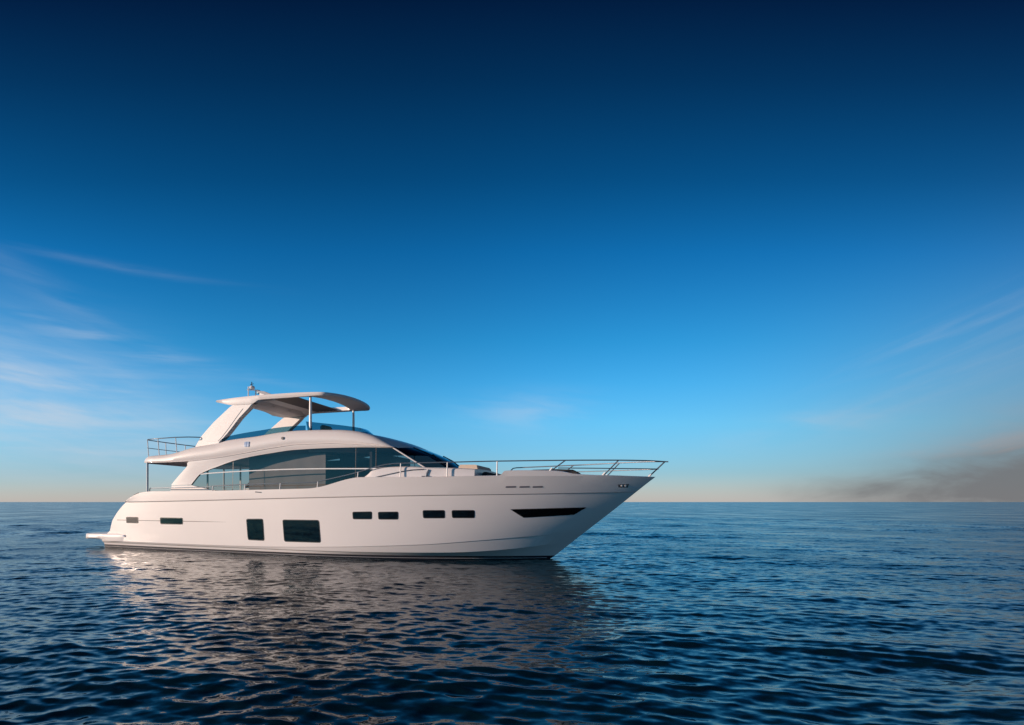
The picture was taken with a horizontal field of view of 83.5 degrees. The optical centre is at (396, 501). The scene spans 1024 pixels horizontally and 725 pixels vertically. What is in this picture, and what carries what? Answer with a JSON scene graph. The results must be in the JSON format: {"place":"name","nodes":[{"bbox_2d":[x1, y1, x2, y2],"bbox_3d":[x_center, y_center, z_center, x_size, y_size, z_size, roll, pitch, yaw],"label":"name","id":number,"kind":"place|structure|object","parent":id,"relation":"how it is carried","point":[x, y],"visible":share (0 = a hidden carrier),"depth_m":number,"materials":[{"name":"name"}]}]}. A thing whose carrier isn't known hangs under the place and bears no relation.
{"place":"outdoors","nodes":[
{"label":"outdoors","id":0,"kind":"place"},
{"bbox_2d":[0,502,1023,724],"bbox_3d":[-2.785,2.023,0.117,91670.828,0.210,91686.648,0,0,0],"label":"sea","id":1,"kind":"structure","parent":0,"point":[767,613],"depth_m":9.16,"materials":[{"name":"blue liquid"}]},
{"bbox_2d":[86,382,667,559],"bbox_3d":[-2.185,-1.277,23.049,24.091,8.090,5.740,0,0,23],"label":"motor yacht","id":2,"kind":"object","parent":1,"relation":"on","point":[300,493],"visible":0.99,"depth_m":20.45,"materials":[{"name":"white plastic"}]},
{"bbox_2d":[200,448,375,489],"bbox_3d":[-3.817,-1.139,21.461,10.200,1.755,0.613,0,0,23],"label":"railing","id":3,"kind":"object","parent":2,"relation":"in","point":[355,468],"depth_m":21.43,"materials":[{"name":"metal"}]},
{"bbox_2d":[0,0,1023,501],"label":"sky","id":4,"kind":"structure","parent":0,"point":[760,250],"materials":[{"name":"blue"}]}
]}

